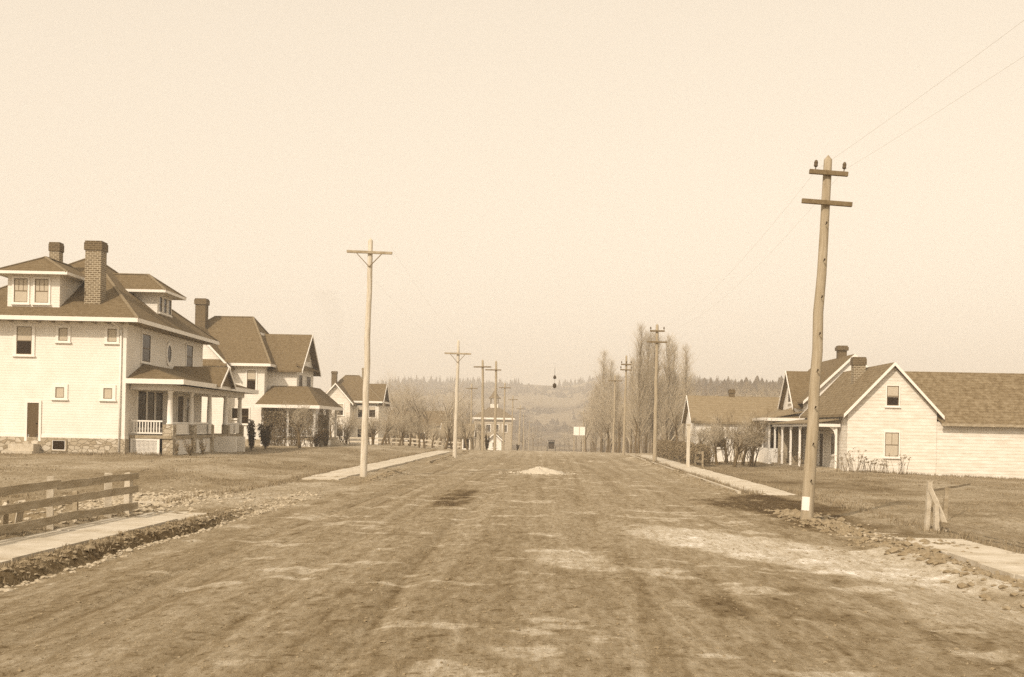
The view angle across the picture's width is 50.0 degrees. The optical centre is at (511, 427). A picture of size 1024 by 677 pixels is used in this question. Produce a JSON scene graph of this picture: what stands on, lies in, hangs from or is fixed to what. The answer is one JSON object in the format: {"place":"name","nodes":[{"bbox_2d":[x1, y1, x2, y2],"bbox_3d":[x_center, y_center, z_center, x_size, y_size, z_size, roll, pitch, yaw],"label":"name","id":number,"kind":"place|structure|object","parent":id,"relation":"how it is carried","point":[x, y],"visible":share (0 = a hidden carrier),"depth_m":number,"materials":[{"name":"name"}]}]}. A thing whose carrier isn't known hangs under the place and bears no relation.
{"place":"outdoors","nodes":[
{"label":"outdoors","id":0,"kind":"place"},
{"bbox_2d":[0,511,206,564],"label":"pavement","id":1,"kind":"structure","parent":0,"point":[13,549],"depth_m":20.69,"materials":[{"name":"concrete"}]},
{"bbox_2d":[301,450,450,479],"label":"pavement","id":2,"kind":"structure","parent":0,"point":[348,472],"depth_m":54.66,"materials":[{"name":"concrete"}]},
{"bbox_2d":[315,378,680,449],"bbox_3d":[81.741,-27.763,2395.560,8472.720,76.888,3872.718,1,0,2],"label":"hills","id":3,"kind":"structure","parent":0,"point":[563,408],"depth_m":923.76,"materials":[{"name":"plant"}]},
{"bbox_2d":[312,372,783,437],"bbox_3d":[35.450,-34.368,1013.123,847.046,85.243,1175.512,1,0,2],"label":"hillside wood","id":4,"kind":"object","parent":3,"relation":"on","point":[711,384],"visible":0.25,"depth_m":912.82,"materials":[{"name":"plant"}]},
{"bbox_2d":[0,449,1023,676],"bbox_3d":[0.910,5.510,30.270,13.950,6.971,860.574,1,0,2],"label":"dirt road","id":5,"kind":"structure","parent":0,"point":[615,474],"depth_m":14.26,"materials":[{"name":"soil"}]},
{"bbox_2d":[445,340,470,457],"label":"utility pole","id":6,"kind":"object","parent":5,"relation":"on","point":[458,353],"visible":0.92,"depth_m":74.07,"materials":[{"name":"brown wood"}]},
{"bbox_2d":[474,360,490,450],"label":"utility pole","id":7,"kind":"object","parent":5,"relation":"on","point":[482,416],"visible":0.99,"depth_m":99.04,"materials":[{"name":"brown wood"}]},
{"bbox_2d":[485,361,500,450],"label":"utility pole","id":8,"kind":"object","parent":5,"relation":"on","point":[495,416],"visible":0.98,"depth_m":103.01,"materials":[{"name":"brown wood"}]},
{"bbox_2d":[523,466,564,473],"bbox_3d":[1.314,2.036,52.372,2.370,0.384,1.914,1,0,44],"label":"gravel heap","id":9,"kind":"object","parent":5,"relation":"on","point":[539,470],"visible":0.94,"depth_m":51.95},
{"bbox_2d":[573,427,584,451],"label":"notice board","id":10,"kind":"object","parent":5,"relation":"on","point":[579,430],"visible":0.82,"depth_m":149.74,"materials":[{"name":"white wood"}]},
{"bbox_2d":[620,355,631,454],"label":"utility pole","id":11,"kind":"object","parent":5,"relation":"on","point":[624,419],"visible":1,"depth_m":92.65,"materials":[{"name":"brown wood"}]},
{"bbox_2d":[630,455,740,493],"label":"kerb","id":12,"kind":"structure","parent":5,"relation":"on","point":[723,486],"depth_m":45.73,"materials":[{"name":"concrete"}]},
{"bbox_2d":[800,155,852,519],"bbox_3d":[7.372,-1.910,26.519,1.202,9.373,0.410,3,0,2],"label":"utility pole","id":13,"kind":"object","parent":5,"relation":"on","point":[827,172],"visible":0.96,"depth_m":26.46,"materials":[{"name":"brown wood"}]},
{"bbox_2d":[0,431,1023,587],"bbox_3d":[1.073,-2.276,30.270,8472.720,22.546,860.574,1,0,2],"label":"ground","id":14,"kind":"structure","parent":0,"point":[986,519],"depth_m":39.88,"materials":[{"name":"plant"}]},
{"bbox_2d":[0,472,138,534],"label":"plank railing","id":15,"kind":"object","parent":14,"relation":"on","point":[50,500],"visible":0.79,"depth_m":21.94,"materials":[{"name":"wood"}]},
{"bbox_2d":[0,505,232,585],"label":"gutter grass","id":16,"kind":"structure","parent":14,"relation":"on","point":[194,519],"depth_m":19.55,"materials":[{"name":"plant"}]},
{"bbox_2d":[0,240,258,454],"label":"square house","id":17,"kind":"structure","parent":14,"relation":"on","point":[98,354],"depth_m":57.93,"materials":[{"name":"white paint"}]},
{"bbox_2d":[10,276,29,304],"bbox_3d":[-25.903,-7.199,57.910,1.000,1.490,0.107,1,0,0],"label":"window","id":18,"kind":"structure","parent":17,"relation":"in","point":[20,284],"depth_m":57.93,"materials":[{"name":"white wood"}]},
{"bbox_2d":[12,323,35,356],"bbox_3d":[-25.618,-4.572,57.660,1.200,1.750,0.107,1,0,0],"label":"window","id":19,"kind":"structure","parent":17,"relation":"in","point":[23,333],"depth_m":57.68,"materials":[{"name":"white wood"}]},
{"bbox_2d":[24,400,41,440],"bbox_3d":[-25.154,-0.342,57.675,0.860,2.130,0.077,1,0,0],"label":"door","id":20,"kind":"structure","parent":17,"relation":"in","point":[33,408],"depth_m":57.68,"materials":[{"name":"brown wood"}]},
{"bbox_2d":[31,277,50,304],"bbox_3d":[-24.803,-7.176,57.911,1.000,1.490,0.107,1,0,0],"label":"window","id":21,"kind":"structure","parent":17,"relation":"in","point":[41,285],"depth_m":57.95,"materials":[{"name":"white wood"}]},
{"bbox_2d":[50,439,66,451],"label":"window","id":22,"kind":"structure","parent":17,"relation":"in","point":[56,444],"depth_m":57.65,"materials":[{"name":"white wood"}]},
{"bbox_2d":[51,384,68,399],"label":"window","id":23,"kind":"structure","parent":17,"relation":"in","point":[59,391],"depth_m":57.66,"materials":[{"name":"white wood"}]},
{"bbox_2d":[54,325,70,342],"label":"window","id":24,"kind":"structure","parent":17,"relation":"in","point":[63,332],"depth_m":57.66,"materials":[{"name":"white wood"}]},
{"bbox_2d":[99,385,115,400],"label":"window","id":25,"kind":"structure","parent":17,"relation":"in","point":[107,392],"depth_m":57.66,"materials":[{"name":"white wood"}]},
{"bbox_2d":[103,326,119,343],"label":"window","id":26,"kind":"structure","parent":17,"relation":"in","point":[112,333],"depth_m":57.66,"materials":[{"name":"white wood"}]},
{"bbox_2d":[136,390,146,429],"bbox_3d":[-20.287,-0.965,60.272,0.107,2.260,1.620,1,0,0],"label":"door","id":27,"kind":"structure","parent":17,"relation":"in","point":[141,411],"depth_m":60.28,"materials":[{"name":"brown wood"}]},
{"bbox_2d":[140,331,151,364],"bbox_3d":[-20.217,-4.369,60.797,0.107,1.770,1.690,1,0,0],"label":"window","id":28,"kind":"structure","parent":17,"relation":"in","point":[146,338],"depth_m":60.83,"materials":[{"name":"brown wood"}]},
{"bbox_2d":[146,391,155,429],"bbox_3d":[-20.289,-0.965,61.747,0.107,2.260,1.470,1,0,0],"label":"window","id":29,"kind":"structure","parent":17,"relation":"in","point":[150,395],"depth_m":61.79,"materials":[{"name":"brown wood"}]},
{"bbox_2d":[155,392,163,429],"bbox_3d":[-20.291,-0.965,63.222,0.107,2.260,1.520,1,0,0],"label":"window","id":30,"kind":"structure","parent":17,"relation":"in","point":[159,396],"depth_m":63.30,"materials":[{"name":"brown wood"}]},
{"bbox_2d":[166,342,172,365],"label":"window","id":31,"kind":"structure","parent":17,"relation":"in","point":[169,352],"depth_m":64.83,"materials":[{"name":"white glass"}]},
{"bbox_2d":[176,394,183,421],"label":"door","id":32,"kind":"structure","parent":17,"relation":"in","point":[180,398],"depth_m":67.29,"materials":[{"name":"brown wood"}]},
{"bbox_2d":[185,342,193,366],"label":"window","id":33,"kind":"structure","parent":17,"relation":"in","point":[189,351],"depth_m":68.98,"materials":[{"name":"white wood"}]},
{"bbox_2d":[0,487,264,523],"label":"cobbles","id":34,"kind":"object","parent":14,"relation":"on","point":[92,504],"visible":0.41,"depth_m":28.90,"materials":[{"name":"stone"}]},
{"bbox_2d":[246,419,256,450],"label":"shrub","id":35,"kind":"object","parent":14,"relation":"on","point":[250,428],"visible":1,"depth_m":69.97,"materials":[{"name":"green plant"}]},
{"bbox_2d":[256,423,272,448],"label":"shrub","id":36,"kind":"object","parent":14,"relation":"on","point":[265,437],"visible":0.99,"depth_m":75.52,"materials":[{"name":"green plant"}]},
{"bbox_2d":[194,298,345,446],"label":"gabled house","id":37,"kind":"structure","parent":14,"relation":"on","point":[251,352],"depth_m":88.75,"materials":[{"name":"white paint"}]},
{"bbox_2d":[242,407,249,424],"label":"window","id":38,"kind":"structure","parent":37,"relation":"in","point":[245,410],"depth_m":87.76,"materials":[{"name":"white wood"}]},
{"bbox_2d":[245,369,256,389],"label":"window","id":39,"kind":"structure","parent":37,"relation":"in","point":[251,374],"depth_m":87.74,"materials":[{"name":"white wood"}]},
{"bbox_2d":[261,407,285,445],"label":"climbing vine","id":40,"kind":"object","parent":37,"relation":"attached to","point":[271,418],"visible":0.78,"depth_m":86.28,"materials":[{"name":"brown plant"}]},
{"bbox_2d":[288,408,313,446],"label":"climbing vine","id":41,"kind":"object","parent":37,"relation":"attached to","point":[295,432],"visible":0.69,"depth_m":86.23,"materials":[{"name":"brown plant"}]},
{"bbox_2d":[318,409,329,446],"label":"climbing vine","id":42,"kind":"object","parent":37,"relation":"attached to","point":[325,424],"visible":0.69,"depth_m":88.20,"materials":[{"name":"brown plant"}]},
{"bbox_2d":[275,400,314,447],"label":"sapling","id":43,"kind":"object","parent":14,"relation":"on","point":[297,421],"visible":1,"depth_m":80.42,"materials":[{"name":"brown plant"}]},
{"bbox_2d":[330,411,357,443],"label":"bare bush","id":44,"kind":"object","parent":14,"relation":"on","point":[346,435],"visible":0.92,"depth_m":100.35,"materials":[{"name":"brown plant"}]},
{"bbox_2d":[337,408,360,443],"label":"fruit tree","id":45,"kind":"object","parent":14,"relation":"on","point":[352,420],"visible":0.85,"depth_m":110.47,"materials":[{"name":"brown plant"}]},
{"bbox_2d":[323,368,390,444],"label":"cross gabled house","id":46,"kind":"structure","parent":14,"relation":"on","point":[345,392],"depth_m":137.72,"materials":[{"name":"white"}]},
{"bbox_2d":[347,238,391,476],"bbox_3d":[-6.045,-2.699,45.698,1.901,10.384,0.368,2,0,2],"label":"utility pole","id":47,"kind":"object","parent":14,"relation":"on","point":[370,252],"visible":0.98,"depth_m":45.63,"materials":[{"name":"brown wood"}]},
{"bbox_2d":[0,450,744,587],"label":"bank clods","id":48,"kind":"object","parent":14,"relation":"on","point":[90,546],"visible":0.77,"depth_m":20.28,"materials":[{"name":"soil"}]},
{"bbox_2d":[368,413,387,444],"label":"fruit tree","id":49,"kind":"object","parent":14,"relation":"on","point":[373,422],"visible":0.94,"depth_m":104.43,"materials":[{"name":"brown plant"}]},
{"bbox_2d":[380,407,403,443],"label":"fruit tree","id":50,"kind":"object","parent":14,"relation":"on","point":[390,427],"visible":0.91,"depth_m":108.51,"materials":[{"name":"brown plant"}]},
{"bbox_2d":[381,368,414,444],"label":"bare tree","id":51,"kind":"object","parent":14,"relation":"on","point":[397,397],"visible":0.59,"depth_m":172.64,"materials":[{"name":"brown plant"}]},
{"bbox_2d":[338,437,460,449],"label":"rail fence","id":52,"kind":"object","parent":14,"relation":"on","point":[395,442],"visible":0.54,"depth_m":124.41,"materials":[{"name":"brown wood"}]},
{"bbox_2d":[392,413,417,445],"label":"fruit tree","id":53,"kind":"object","parent":14,"relation":"on","point":[406,430],"visible":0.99,"depth_m":102.94,"materials":[{"name":"brown plant"}]},
{"bbox_2d":[384,379,428,440],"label":"bare tree","id":54,"kind":"object","parent":14,"relation":"on","point":[402,409],"visible":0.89,"depth_m":159.59,"materials":[{"name":"brown plant"}]},
{"bbox_2d":[391,380,436,445],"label":"bare tree","id":55,"kind":"object","parent":14,"relation":"on","point":[400,391],"visible":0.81,"depth_m":161.25,"materials":[{"name":"brown plant"}]},
{"bbox_2d":[402,385,437,437],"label":"bare tree","id":56,"kind":"object","parent":14,"relation":"on","point":[426,418],"visible":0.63,"depth_m":173.17,"materials":[{"name":"brown plant"}]},
{"bbox_2d":[388,410,452,446],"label":"long cottage","id":57,"kind":"structure","parent":14,"relation":"on","point":[433,416],"depth_m":195.84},
{"bbox_2d":[408,419,432,447],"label":"fruit tree","id":58,"kind":"object","parent":14,"relation":"on","point":[418,433],"visible":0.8,"depth_m":106.94,"materials":[{"name":"brown plant"}]},
{"bbox_2d":[418,383,462,446],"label":"bare tree","id":59,"kind":"object","parent":14,"relation":"on","point":[440,407],"visible":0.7,"depth_m":166.00,"materials":[{"name":"brown plant"}]},
{"bbox_2d":[440,407,463,448],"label":"fruit tree","id":60,"kind":"object","parent":14,"relation":"on","point":[447,427],"visible":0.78,"depth_m":105.93,"materials":[{"name":"brown plant"}]},
{"bbox_2d":[433,373,478,422],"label":"bare tree","id":61,"kind":"object","parent":14,"relation":"on","point":[449,413],"visible":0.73,"depth_m":160.73,"materials":[{"name":"brown plant"}]},
{"bbox_2d":[439,423,476,449],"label":"open fronted cottage","id":62,"kind":"structure","parent":14,"relation":"on","point":[463,446],"depth_m":150.35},
{"bbox_2d":[452,412,471,449],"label":"fruit tree","id":63,"kind":"object","parent":14,"relation":"on","point":[463,425],"visible":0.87,"depth_m":118.90,"materials":[{"name":"brown plant"}]},
{"bbox_2d":[472,418,492,449],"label":"fruit tree","id":64,"kind":"object","parent":14,"relation":"on","point":[479,425],"visible":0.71,"depth_m":136.67,"materials":[{"name":"brown plant"}]},
{"bbox_2d":[472,390,515,449],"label":"school building","id":65,"kind":"structure","parent":14,"relation":"on","point":[489,416],"depth_m":330.40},
{"bbox_2d":[488,433,504,449],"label":"white shed","id":66,"kind":"structure","parent":14,"relation":"on","point":[498,442],"depth_m":160.16,"materials":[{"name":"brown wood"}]},
{"bbox_2d":[499,383,510,449],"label":"utility pole","id":67,"kind":"object","parent":14,"relation":"on","point":[504,387],"visible":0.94,"depth_m":147.01,"materials":[{"name":"brown wood"}]},
{"bbox_2d":[0,491,1022,591],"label":"road edge stones","id":68,"kind":"object","parent":14,"relation":"on","point":[257,512],"visible":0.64,"depth_m":23.00,"materials":[{"name":"stone"}]},
{"bbox_2d":[0,449,1023,553],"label":"edge weeds","id":69,"kind":"object","parent":14,"relation":"on","point":[295,477],"visible":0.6,"depth_m":41.22,"materials":[{"name":"plant"}]},
{"bbox_2d":[0,449,1023,676],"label":"field clods","id":70,"kind":"object","parent":14,"relation":"on","point":[534,668],"visible":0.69,"depth_m":15.07,"materials":[{"name":"soil"}]},
{"bbox_2d":[574,409,594,451],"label":"bare tree","id":71,"kind":"object","parent":14,"relation":"on","point":[587,421],"visible":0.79,"depth_m":203.38,"materials":[{"name":"brown plant"}]},
{"bbox_2d":[584,390,595,451],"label":"poplar","id":72,"kind":"object","parent":14,"relation":"on","point":[590,440],"visible":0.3,"depth_m":244.41,"materials":[{"name":"brown plant"}]},
{"bbox_2d":[580,392,604,451],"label":"bare tree","id":73,"kind":"object","parent":14,"relation":"on","point":[601,435],"visible":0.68,"depth_m":184.01,"materials":[{"name":"brown plant"}]},
{"bbox_2d":[584,382,606,451],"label":"poplar","id":74,"kind":"object","parent":14,"relation":"on","point":[595,438],"visible":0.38,"depth_m":221.41,"materials":[{"name":"brown plant"}]},
{"bbox_2d":[586,348,614,451],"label":"poplar","id":75,"kind":"object","parent":14,"relation":"on","point":[603,356],"visible":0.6,"depth_m":185.29,"materials":[{"name":"brown plant"}]},
{"bbox_2d":[593,360,622,452],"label":"poplar","id":76,"kind":"object","parent":14,"relation":"on","point":[610,383],"visible":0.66,"depth_m":171.42,"materials":[{"name":"brown plant"}]},
{"bbox_2d":[592,394,623,451],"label":"bare tree","id":77,"kind":"object","parent":14,"relation":"on","point":[607,433],"visible":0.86,"depth_m":139.30,"materials":[{"name":"brown plant"}]},
{"bbox_2d":[608,375,621,452],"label":"utility pole","id":78,"kind":"object","parent":14,"relation":"on","point":[613,432],"visible":0.95,"depth_m":127.58,"materials":[{"name":"brown wood"}]},
{"bbox_2d":[602,372,628,452],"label":"poplar","id":79,"kind":"object","parent":14,"relation":"on","point":[618,389],"visible":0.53,"depth_m":157.39,"materials":[{"name":"brown plant"}]},
{"bbox_2d":[604,385,631,452],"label":"bare tree","id":80,"kind":"object","parent":14,"relation":"on","point":[619,429],"visible":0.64,"depth_m":127.56,"materials":[{"name":"brown plant"}]},
{"bbox_2d":[616,358,650,452],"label":"poplar","id":81,"kind":"object","parent":14,"relation":"on","point":[629,436],"visible":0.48,"depth_m":139.46,"materials":[{"name":"brown plant"}]},
{"bbox_2d":[626,388,650,452],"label":"bare tree","id":82,"kind":"object","parent":14,"relation":"on","point":[636,422],"visible":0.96,"depth_m":111.61,"materials":[{"name":"brown plant"}]},
{"bbox_2d":[615,322,667,452],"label":"poplar","id":83,"kind":"object","parent":14,"relation":"on","point":[640,385],"visible":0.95,"depth_m":125.46,"materials":[{"name":"brown plant"}]},
{"bbox_2d":[622,329,662,452],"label":"poplar","id":84,"kind":"object","parent":14,"relation":"on","point":[646,438],"visible":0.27,"depth_m":133.40,"materials":[{"name":"brown plant"}]},
{"bbox_2d":[634,332,676,453],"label":"poplar","id":85,"kind":"object","parent":14,"relation":"on","point":[652,393],"visible":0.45,"depth_m":131.28,"materials":[{"name":"brown plant"}]},
{"bbox_2d":[647,324,667,461],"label":"utility pole","id":86,"kind":"object","parent":14,"relation":"on","point":[656,342],"visible":0.98,"depth_m":74.61,"materials":[{"name":"brown wood"}]},
{"bbox_2d":[647,332,689,439],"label":"poplar","id":87,"kind":"object","parent":14,"relation":"on","point":[666,386],"visible":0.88,"depth_m":127.21,"materials":[{"name":"brown plant"}]},
{"bbox_2d":[661,342,688,440],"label":"poplar","id":88,"kind":"object","parent":14,"relation":"on","point":[677,395],"visible":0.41,"depth_m":137.15,"materials":[{"name":"brown plant"}]},
{"bbox_2d":[651,381,706,440],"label":"bare tree","id":89,"kind":"object","parent":14,"relation":"on","point":[673,420],"visible":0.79,"depth_m":110.25,"materials":[{"name":"brown plant"}]},
{"bbox_2d":[662,341,701,441],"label":"poplar","id":90,"kind":"object","parent":14,"relation":"on","point":[684,378],"visible":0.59,"depth_m":163.99,"materials":[{"name":"brown plant"}]},
{"bbox_2d":[650,439,714,465],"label":"hedge","id":91,"kind":"object","parent":14,"relation":"on","point":[668,447],"visible":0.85,"depth_m":73.44,"materials":[{"name":"brown plant"}]},
{"bbox_2d":[686,424,690,466],"bbox_3d":[10.372,1.258,64.685,0.260,2.920,0.260,1,0,2],"label":"gate post","id":92,"kind":"object","parent":14,"relation":"on","point":[688,448],"visible":0.82,"depth_m":64.59,"materials":[{"name":"white wood"}]},
{"bbox_2d":[690,419,719,447],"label":"fruit tree","id":93,"kind":"object","parent":14,"relation":"on","point":[700,433],"visible":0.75,"depth_m":73.57,"materials":[{"name":"brown plant"}]},
{"bbox_2d":[701,420,730,464],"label":"fruit tree","id":94,"kind":"object","parent":14,"relation":"on","point":[715,435],"visible":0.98,"depth_m":71.87,"materials":[{"name":"brown plant"}]},
{"bbox_2d":[709,413,739,462],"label":"fruit tree","id":95,"kind":"object","parent":14,"relation":"on","point":[717,420],"visible":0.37,"depth_m":75.59,"materials":[{"name":"brown plant"}]},
{"bbox_2d":[710,409,742,464],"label":"bare bush","id":96,"kind":"object","parent":14,"relation":"on","point":[725,447],"visible":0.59,"depth_m":72.53,"materials":[{"name":"brown plant"}]},
{"bbox_2d":[681,389,779,461],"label":"plain cottage","id":97,"kind":"structure","parent":14,"relation":"on","point":[697,410],"depth_m":82.61,"materials":[{"name":"wood"}]},
{"bbox_2d":[724,415,765,466],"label":"fruit tree","id":98,"kind":"object","parent":14,"relation":"on","point":[742,445],"visible":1,"depth_m":68.92,"materials":[{"name":"brown plant"}]},
{"bbox_2d":[720,402,777,466],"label":"bare bush","id":99,"kind":"object","parent":14,"relation":"on","point":[751,455],"visible":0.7,"depth_m":70.41,"materials":[{"name":"brown plant"}]},
{"bbox_2d":[730,413,767,464],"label":"fruit tree","id":100,"kind":"object","parent":14,"relation":"on","point":[744,456],"visible":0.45,"depth_m":72.09,"materials":[{"name":"brown plant"}]},
{"bbox_2d":[752,345,1023,478],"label":"gable front house","id":101,"kind":"structure","parent":14,"relation":"on","point":[957,424],"depth_m":64.85,"materials":[{"name":"white"}]},
{"bbox_2d":[818,432,824,465],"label":"door","id":102,"kind":"structure","parent":101,"relation":"in","point":[821,434],"depth_m":70.81,"materials":[{"name":"wood"}]},
{"bbox_2d":[882,431,899,458],"bbox_3d":[22.387,1.049,64.722,1.040,1.620,0.107,1,0,2],"label":"window","id":103,"kind":"structure","parent":101,"relation":"in","point":[891,444],"depth_m":64.76,"materials":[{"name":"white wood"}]},
{"bbox_2d":[884,384,900,407],"bbox_3d":[22.447,-1.825,64.722,0.940,1.370,0.107,1,0,2],"label":"window","id":104,"kind":"structure","parent":101,"relation":"in","point":[892,392],"depth_m":64.76,"materials":[{"name":"white wood"}]},
{"bbox_2d":[763,508,1023,610],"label":"rubble","id":105,"kind":"object","parent":14,"relation":"on","point":[934,556],"visible":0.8,"depth_m":21.16,"materials":[{"name":"stone"}]},
{"bbox_2d":[924,481,1023,542],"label":"broken fence","id":106,"kind":"object","parent":14,"relation":"on","point":[938,510],"visible":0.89,"depth_m":25.34,"materials":[{"name":"brown wood"}]},
{"bbox_2d":[0,0,1023,392],"label":"sky","id":107,"kind":"structure","parent":0,"point":[553,178],"materials":[{"name":"beige"}]},
{"bbox_2d":[640,455,795,495],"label":"pavement","id":108,"kind":"structure","parent":0,"point":[738,482],"depth_m":48.75,"materials":[{"name":"concrete"}]},
{"bbox_2d":[874,532,1023,579],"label":"pavement","id":109,"kind":"structure","parent":0,"point":[991,559],"depth_m":19.75,"materials":[{"name":"concrete"}]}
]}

